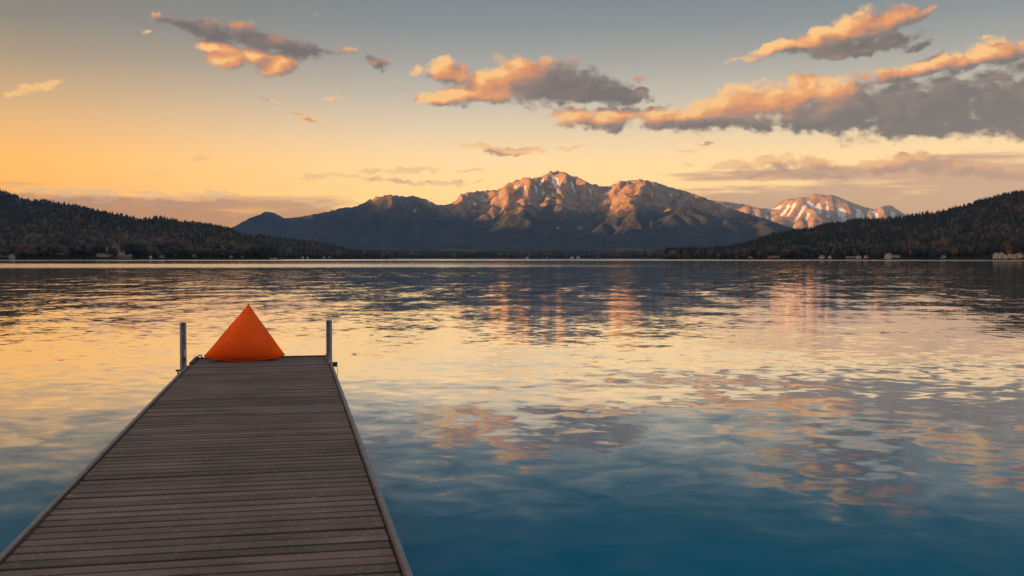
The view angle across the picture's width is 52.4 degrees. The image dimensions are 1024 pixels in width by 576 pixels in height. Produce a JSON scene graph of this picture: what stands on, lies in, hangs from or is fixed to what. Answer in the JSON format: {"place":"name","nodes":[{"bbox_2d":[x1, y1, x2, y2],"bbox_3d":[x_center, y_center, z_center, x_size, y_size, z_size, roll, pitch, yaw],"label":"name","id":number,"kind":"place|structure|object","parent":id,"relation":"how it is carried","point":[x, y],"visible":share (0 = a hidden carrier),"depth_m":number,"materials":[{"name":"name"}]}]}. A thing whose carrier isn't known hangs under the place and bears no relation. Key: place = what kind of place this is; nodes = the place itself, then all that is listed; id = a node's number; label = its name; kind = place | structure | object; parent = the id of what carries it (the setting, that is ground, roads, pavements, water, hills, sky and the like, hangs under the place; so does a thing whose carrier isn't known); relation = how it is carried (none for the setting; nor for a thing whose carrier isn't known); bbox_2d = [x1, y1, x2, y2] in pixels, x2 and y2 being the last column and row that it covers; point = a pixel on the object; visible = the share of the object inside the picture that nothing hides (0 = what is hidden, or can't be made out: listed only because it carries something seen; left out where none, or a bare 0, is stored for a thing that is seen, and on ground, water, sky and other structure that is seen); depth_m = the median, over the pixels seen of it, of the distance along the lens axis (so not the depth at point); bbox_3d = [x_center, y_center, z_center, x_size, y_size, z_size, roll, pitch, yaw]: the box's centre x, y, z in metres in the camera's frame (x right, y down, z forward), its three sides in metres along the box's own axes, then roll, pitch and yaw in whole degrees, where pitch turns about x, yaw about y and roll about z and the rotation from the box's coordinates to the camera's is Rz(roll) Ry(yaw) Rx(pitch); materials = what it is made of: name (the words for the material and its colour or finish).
{"place":"outdoors","nodes":[
{"label":"outdoors","id":0,"kind":"place"},
{"bbox_2d":[0,199,70,214],"bbox_3d":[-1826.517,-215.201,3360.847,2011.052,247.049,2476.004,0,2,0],"label":"wooded hill","id":1,"kind":"structure","parent":0,"point":[18,207],"depth_m":3294.50,"materials":[{"name":"green plant"}]},
{"bbox_2d":[0,189,101,215],"bbox_3d":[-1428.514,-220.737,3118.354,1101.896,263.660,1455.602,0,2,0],"label":"forest","id":2,"kind":"object","parent":1,"relation":"on","point":[17,202],"visible":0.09,"depth_m":3348.09,"materials":[{"name":"green plant"}]},
{"bbox_2d":[0,252,283,259],"bbox_3d":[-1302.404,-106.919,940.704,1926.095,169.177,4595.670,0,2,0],"label":"wooded hill","id":3,"kind":"structure","parent":0,"point":[83,257],"depth_m":1440.13,"materials":[{"name":"green plant"}]},
{"bbox_2d":[0,247,9,256],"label":"broadleaf tree","id":4,"kind":"object","parent":3,"relation":"on","point":[5,250],"visible":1,"depth_m":1336.79,"materials":[{"name":"green plant"}]},
{"bbox_2d":[17,248,24,258],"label":"broadleaf tree","id":5,"kind":"object","parent":3,"relation":"on","point":[19,251],"visible":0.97,"depth_m":1357.24,"materials":[{"name":"green plant"}]},
{"bbox_2d":[21,243,35,259],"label":"broadleaf tree","id":6,"kind":"object","parent":3,"relation":"on","point":[27,249],"visible":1,"depth_m":1352.85,"materials":[{"name":"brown plant"}]},
{"bbox_2d":[40,248,46,254],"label":"broadleaf tree","id":7,"kind":"object","parent":3,"relation":"on","point":[43,250],"visible":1,"depth_m":1375.92,"materials":[{"name":"green plant"}]},
{"bbox_2d":[43,243,54,251],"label":"broadleaf tree","id":8,"kind":"object","parent":3,"relation":"on","point":[49,246],"visible":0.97,"depth_m":1390.05,"materials":[{"name":"green plant"}]},
{"bbox_2d":[51,243,61,257],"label":"broadleaf tree","id":9,"kind":"object","parent":3,"relation":"on","point":[56,247],"visible":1,"depth_m":1387.48,"materials":[{"name":"green plant"}]},
{"bbox_2d":[58,245,68,258],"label":"broadleaf tree","id":10,"kind":"object","parent":3,"relation":"on","point":[63,249],"visible":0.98,"depth_m":1385.12,"materials":[{"name":"green plant"}]},
{"bbox_2d":[71,245,82,253],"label":"broadleaf tree","id":11,"kind":"object","parent":3,"relation":"on","point":[77,249],"visible":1,"depth_m":1395.19,"materials":[{"name":"green plant"}]},
{"bbox_2d":[74,242,86,257],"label":"broadleaf tree","id":12,"kind":"object","parent":3,"relation":"on","point":[82,246],"visible":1,"depth_m":1401.55,"materials":[{"name":"green plant"}]},
{"bbox_2d":[81,243,91,257],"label":"broadleaf tree","id":13,"kind":"object","parent":3,"relation":"on","point":[87,248],"visible":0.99,"depth_m":1406.37,"materials":[{"name":"green plant"}]},
{"bbox_2d":[92,244,100,256],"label":"broadleaf tree","id":14,"kind":"object","parent":3,"relation":"on","point":[96,247],"visible":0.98,"depth_m":1421.30,"materials":[{"name":"green plant"}]},
{"bbox_2d":[99,243,105,252],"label":"broadleaf tree","id":15,"kind":"object","parent":3,"relation":"on","point":[102,246],"visible":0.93,"depth_m":1440.87,"materials":[{"name":"green plant"}]},
{"bbox_2d":[96,253,109,256],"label":"long house","id":16,"kind":"structure","parent":3,"relation":"on","point":[101,254],"depth_m":1430.25,"materials":[{"name":"grey tile"}]},
{"bbox_2d":[105,245,117,259],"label":"broadleaf tree","id":17,"kind":"object","parent":3,"relation":"on","point":[110,249],"visible":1,"depth_m":1416.76,"materials":[{"name":"green plant"}]},
{"bbox_2d":[106,245,124,255],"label":"hotel","id":18,"kind":"structure","parent":3,"relation":"on","point":[120,252],"depth_m":1453.69,"materials":[{"name":"paint"}]},
{"bbox_2d":[113,255,132,259],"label":"long house","id":19,"kind":"structure","parent":3,"relation":"on","point":[129,257],"depth_m":1433.83,"materials":[{"name":"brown tile"}]},
{"bbox_2d":[121,242,131,254],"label":"broadleaf tree","id":20,"kind":"object","parent":3,"relation":"on","point":[126,247],"visible":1,"depth_m":1444.13,"materials":[{"name":"green plant"}]},
{"bbox_2d":[130,246,138,256],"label":"broadleaf tree","id":21,"kind":"object","parent":3,"relation":"on","point":[133,250],"visible":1,"depth_m":1447.98,"materials":[{"name":"green plant"}]},
{"bbox_2d":[0,206,281,258],"bbox_3d":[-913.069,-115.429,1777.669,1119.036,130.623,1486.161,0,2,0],"label":"forest","id":22,"kind":"object","parent":3,"relation":"on","point":[74,226],"visible":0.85,"depth_m":1778.66,"materials":[{"name":"green plant"}]},
{"bbox_2d":[136,244,146,258],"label":"broadleaf tree","id":23,"kind":"object","parent":3,"relation":"on","point":[141,249],"visible":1,"depth_m":1446.71,"materials":[{"name":"green plant"}]},
{"bbox_2d":[154,250,161,258],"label":"broadleaf tree","id":24,"kind":"object","parent":3,"relation":"on","point":[158,252],"visible":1,"depth_m":1454.46,"materials":[{"name":"green plant"}]},
{"bbox_2d":[156,242,165,251],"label":"broadleaf tree","id":25,"kind":"object","parent":3,"relation":"on","point":[161,245],"visible":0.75,"depth_m":1483.64,"materials":[{"name":"green plant"}]},
{"bbox_2d":[161,247,169,259],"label":"broadleaf tree","id":26,"kind":"object","parent":3,"relation":"on","point":[166,251],"visible":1,"depth_m":1459.20,"materials":[{"name":"green plant"}]},
{"bbox_2d":[168,245,177,259],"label":"broadleaf tree","id":27,"kind":"object","parent":3,"relation":"on","point":[173,250],"visible":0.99,"depth_m":1461.76,"materials":[{"name":"green plant"}]},
{"bbox_2d":[183,246,195,258],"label":"broadleaf tree","id":28,"kind":"object","parent":3,"relation":"on","point":[188,250],"visible":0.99,"depth_m":1477.48,"materials":[{"name":"green plant"}]},
{"bbox_2d":[198,247,203,258],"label":"broadleaf tree","id":29,"kind":"object","parent":3,"relation":"on","point":[201,252],"visible":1,"depth_m":1487.91,"materials":[{"name":"green plant"}]},
{"bbox_2d":[203,247,213,259],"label":"broadleaf tree","id":30,"kind":"object","parent":3,"relation":"on","point":[208,250],"visible":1,"depth_m":1488.01,"materials":[{"name":"green plant"}]},
{"bbox_2d":[205,243,215,256],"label":"broadleaf tree","id":31,"kind":"object","parent":3,"relation":"on","point":[210,246],"visible":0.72,"depth_m":1509.34,"materials":[{"name":"green plant"}]},
{"bbox_2d":[218,248,228,257],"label":"broadleaf tree","id":32,"kind":"object","parent":3,"relation":"on","point":[222,251],"visible":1,"depth_m":1506.84,"materials":[{"name":"green plant"}]},
{"bbox_2d":[228,248,237,258],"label":"broadleaf tree","id":33,"kind":"object","parent":3,"relation":"on","point":[232,251],"visible":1,"depth_m":1510.38,"materials":[{"name":"green plant"}]},
{"bbox_2d":[240,245,248,254],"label":"broadleaf tree","id":34,"kind":"object","parent":3,"relation":"on","point":[244,250],"visible":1,"depth_m":1520.24,"materials":[{"name":"green plant"}]},
{"bbox_2d":[250,246,256,257],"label":"broadleaf tree","id":35,"kind":"object","parent":3,"relation":"on","point":[252,249],"visible":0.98,"depth_m":1538.85,"materials":[{"name":"green plant"}]},
{"bbox_2d":[253,244,264,253],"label":"broadleaf tree","id":36,"kind":"object","parent":3,"relation":"on","point":[258,250],"visible":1,"depth_m":1535.92,"materials":[{"name":"green plant"}]},
{"bbox_2d":[260,245,272,255],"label":"broadleaf tree","id":37,"kind":"object","parent":3,"relation":"on","point":[266,250],"visible":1,"depth_m":1533.57,"materials":[{"name":"green plant"}]},
{"bbox_2d":[281,256,392,258],"bbox_3d":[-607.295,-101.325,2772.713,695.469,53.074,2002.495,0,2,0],"label":"wooded headland","id":38,"kind":"structure","parent":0,"point":[327,258],"depth_m":2172.35,"materials":[{"name":"green plant"}]},
{"bbox_2d":[247,234,389,258],"bbox_3d":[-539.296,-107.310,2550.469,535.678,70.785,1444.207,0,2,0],"label":"forest","id":39,"kind":"object","parent":38,"relation":"on","point":[298,246],"visible":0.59,"depth_m":2320.42,"materials":[{"name":"green plant"}]},
{"bbox_2d":[437,246,501,251],"bbox_3d":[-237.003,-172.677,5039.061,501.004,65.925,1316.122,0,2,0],"label":"pasture","id":40,"kind":"structure","parent":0,"point":[463,248],"depth_m":5065.48,"materials":[{"name":"green plant"}]},
{"bbox_2d":[0,259,1023,575],"bbox_3d":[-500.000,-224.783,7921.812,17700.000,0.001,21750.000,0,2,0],"label":"lake","id":41,"kind":"structure","parent":0,"point":[622,417],"depth_m":16.43,"materials":[{"name":"liquid"}]},
{"bbox_2d":[0,354,412,575],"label":"jetty","id":42,"kind":"object","parent":41,"relation":"in","point":[200,466],"visible":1,"depth_m":7.08,"materials":[{"name":"brown wood"}]},
{"bbox_2d":[176,322,186,373],"bbox_3d":[-4.879,3.334,15.421,0.155,5.651,0.140,0,2,-16],"label":"mooring post","id":43,"kind":"object","parent":42,"relation":"attached to","point":[183,354],"visible":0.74,"depth_m":15.37,"materials":[{"name":"metal"}]},
{"bbox_2d":[204,304,284,360],"bbox_3d":[-4.248,0.689,16.620,1.227,0.861,1.081,0,2,-12],"label":"beanbag","id":44,"kind":"object","parent":42,"relation":"on","point":[246,336],"visible":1,"depth_m":16.17,"materials":[{"name":"orange fabric"}]},
{"bbox_2d":[326,320,337,376],"bbox_3d":[-2.752,3.317,15.979,0.174,5.654,0.132,0,2,-9],"label":"mooring post","id":45,"kind":"object","parent":42,"relation":"attached to","point":[329,340],"visible":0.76,"depth_m":15.91,"materials":[{"name":"metal"}]},
{"bbox_2d":[0,0,1023,227],"label":"sky","id":46,"kind":"structure","parent":0,"point":[228,113],"materials":[{"name":"orange"}]},
{"bbox_2d":[232,171,793,251],"bbox_3d":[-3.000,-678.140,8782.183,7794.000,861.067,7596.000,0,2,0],"label":"mountain","id":47,"kind":"structure","parent":0,"point":[557,210],"depth_m":8275.20,"materials":[{"name":"stone"}]},
{"bbox_2d":[393,257,661,258],"bbox_3d":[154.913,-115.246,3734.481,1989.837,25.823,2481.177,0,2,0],"label":"shore","id":48,"kind":"structure","parent":0,"point":[525,258],"depth_m":3458.00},
{"bbox_2d":[358,248,712,257],"bbox_3d":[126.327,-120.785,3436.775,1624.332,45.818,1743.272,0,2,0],"label":"forest","id":49,"kind":"object","parent":48,"relation":"on","point":[584,254],"visible":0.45,"depth_m":3544.76,"materials":[{"name":"green plant"}]},
{"bbox_2d":[614,247,663,251],"bbox_3d":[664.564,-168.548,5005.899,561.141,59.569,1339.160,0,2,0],"label":"pasture","id":50,"kind":"structure","parent":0,"point":[622,249],"depth_m":5083.56,"materials":[{"name":"green plant"}]},
{"bbox_2d":[712,193,906,229],"bbox_3d":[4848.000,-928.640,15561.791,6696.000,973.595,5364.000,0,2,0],"label":"snowy mountain","id":51,"kind":"structure","parent":0,"point":[812,210],"depth_m":15427.95,"materials":[{"name":"white snow"}]},
{"bbox_2d":[662,209,1023,259],"bbox_3d":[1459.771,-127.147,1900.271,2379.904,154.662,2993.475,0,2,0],"label":"wooded slope","id":52,"kind":"structure","parent":0,"point":[957,257],"depth_m":1482.56,"materials":[{"name":"green plant"}]},
{"bbox_2d":[733,250,741,258],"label":"broadleaf tree","id":53,"kind":"object","parent":52,"relation":"on","point":[737,252],"visible":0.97,"depth_m":1674.30,"materials":[{"name":"green plant"}]},
{"bbox_2d":[742,248,748,256],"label":"broadleaf tree","id":54,"kind":"object","parent":52,"relation":"on","point":[745,253],"visible":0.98,"depth_m":1641.47,"materials":[{"name":"green plant"}]},
{"bbox_2d":[749,248,758,255],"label":"broadleaf tree","id":55,"kind":"object","parent":52,"relation":"on","point":[753,251],"visible":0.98,"depth_m":1625.75,"materials":[{"name":"green plant"}]},
{"bbox_2d":[759,248,768,259],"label":"broadleaf tree","id":56,"kind":"object","parent":52,"relation":"on","point":[764,252],"visible":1,"depth_m":1589.72,"materials":[{"name":"green plant"}]},
{"bbox_2d":[767,256,779,258],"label":"long house","id":57,"kind":"structure","parent":52,"relation":"on","point":[769,257],"depth_m":1589.25,"materials":[{"name":"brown tile"}]},
{"bbox_2d":[785,249,792,255],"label":"broadleaf tree","id":58,"kind":"object","parent":52,"relation":"on","point":[788,252],"visible":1,"depth_m":1566.76,"materials":[{"name":"green plant"}]},
{"bbox_2d":[832,247,837,259],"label":"conifer tree","id":59,"kind":"object","parent":52,"relation":"on","point":[835,255],"visible":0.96,"depth_m":1521.57,"materials":[{"name":"green plant"}]},
{"bbox_2d":[837,250,843,258],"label":"broadleaf tree","id":60,"kind":"object","parent":52,"relation":"on","point":[841,252],"visible":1,"depth_m":1522.76,"materials":[{"name":"green plant"}]},
{"bbox_2d":[663,190,1023,258],"bbox_3d":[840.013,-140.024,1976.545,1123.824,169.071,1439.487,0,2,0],"label":"forest","id":61,"kind":"object","parent":52,"relation":"on","point":[992,220],"visible":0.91,"depth_m":1800.53,"materials":[{"name":"green plant"}]},
{"bbox_2d":[845,256,855,258],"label":"long house","id":62,"kind":"structure","parent":52,"relation":"on","point":[850,257],"depth_m":1517.98,"materials":[{"name":"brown tile"}]},
{"bbox_2d":[874,247,880,259],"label":"conifer tree","id":63,"kind":"object","parent":52,"relation":"on","point":[877,255],"visible":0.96,"depth_m":1489.75,"materials":[{"name":"green plant"}]},
{"bbox_2d":[878,246,884,254],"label":"broadleaf tree","id":64,"kind":"object","parent":52,"relation":"on","point":[880,249],"visible":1,"depth_m":1491.37,"materials":[{"name":"green plant"}]},
{"bbox_2d":[885,252,892,258],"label":"house","id":65,"kind":"structure","parent":52,"relation":"on","point":[888,255],"depth_m":1487.70,"materials":[{"name":"brown tile"}]},
{"bbox_2d":[892,248,899,253],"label":"broadleaf tree","id":66,"kind":"object","parent":52,"relation":"on","point":[894,251],"visible":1,"depth_m":1502.23,"materials":[{"name":"green plant"}]},
{"bbox_2d":[910,247,920,258],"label":"broadleaf tree","id":67,"kind":"object","parent":52,"relation":"on","point":[915,250],"visible":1,"depth_m":1461.07,"materials":[{"name":"green plant"}]},
{"bbox_2d":[927,245,932,258],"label":"conifer tree","id":68,"kind":"object","parent":52,"relation":"on","point":[930,253],"visible":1,"depth_m":1446.82,"materials":[{"name":"green plant"}]},
{"bbox_2d":[932,251,938,259],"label":"broadleaf tree","id":69,"kind":"object","parent":52,"relation":"on","point":[935,253],"visible":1,"depth_m":1435.43,"materials":[{"name":"green plant"}]},
{"bbox_2d":[934,247,944,254],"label":"broadleaf tree","id":70,"kind":"object","parent":52,"relation":"on","point":[940,250],"visible":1,"depth_m":1435.39,"materials":[{"name":"green plant"}]},
{"bbox_2d":[951,247,958,259],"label":"broadleaf tree","id":71,"kind":"object","parent":52,"relation":"on","point":[954,251],"visible":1,"depth_m":1419.79,"materials":[{"name":"green plant"}]},
{"bbox_2d":[967,246,973,257],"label":"broadleaf tree","id":72,"kind":"object","parent":52,"relation":"on","point":[970,250],"visible":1,"depth_m":1418.07,"materials":[{"name":"green plant"}]},
{"bbox_2d":[973,241,977,255],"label":"conifer tree","id":73,"kind":"object","parent":52,"relation":"on","point":[976,247],"visible":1,"depth_m":1421.96,"materials":[{"name":"green plant"}]},
{"bbox_2d":[977,244,988,253],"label":"broadleaf tree","id":74,"kind":"object","parent":52,"relation":"on","point":[980,248],"visible":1,"depth_m":1409.51,"materials":[{"name":"green plant"}]},
{"bbox_2d":[990,244,997,251],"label":"broadleaf tree","id":75,"kind":"object","parent":52,"relation":"on","point":[993,247],"visible":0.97,"depth_m":1404.68,"materials":[{"name":"green plant"}]},
{"bbox_2d":[998,252,1004,258],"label":"house","id":76,"kind":"structure","parent":52,"relation":"on","point":[1000,254],"depth_m":1386.06,"materials":[{"name":"brown tile"}]},
{"bbox_2d":[1001,240,1010,253],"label":"broadleaf tree","id":77,"kind":"object","parent":52,"relation":"on","point":[1005,243],"visible":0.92,"depth_m":1402.63,"materials":[{"name":"green plant"}]},
{"bbox_2d":[1015,244,1023,252],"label":"broadleaf tree","id":78,"kind":"object","parent":52,"relation":"on","point":[1019,248],"visible":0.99,"depth_m":1378.94,"materials":[{"name":"green plant"}]},
{"bbox_2d":[1016,253,1023,257],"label":"house","id":79,"kind":"structure","parent":52,"relation":"on","point":[1020,255],"depth_m":1370.95,"materials":[{"name":"brown tile"}]},
{"bbox_3d":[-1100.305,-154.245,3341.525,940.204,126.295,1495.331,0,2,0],"label":"wooded knoll","id":80,"kind":"structure","parent":0,"visible":0},
{"bbox_2d":[139,215,219,226],"bbox_3d":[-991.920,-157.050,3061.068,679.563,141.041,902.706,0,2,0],"label":"forest","id":81,"kind":"object","parent":80,"relation":"on","point":[161,218],"depth_m":3304.72,"materials":[{"name":"green plant"}]}
]}

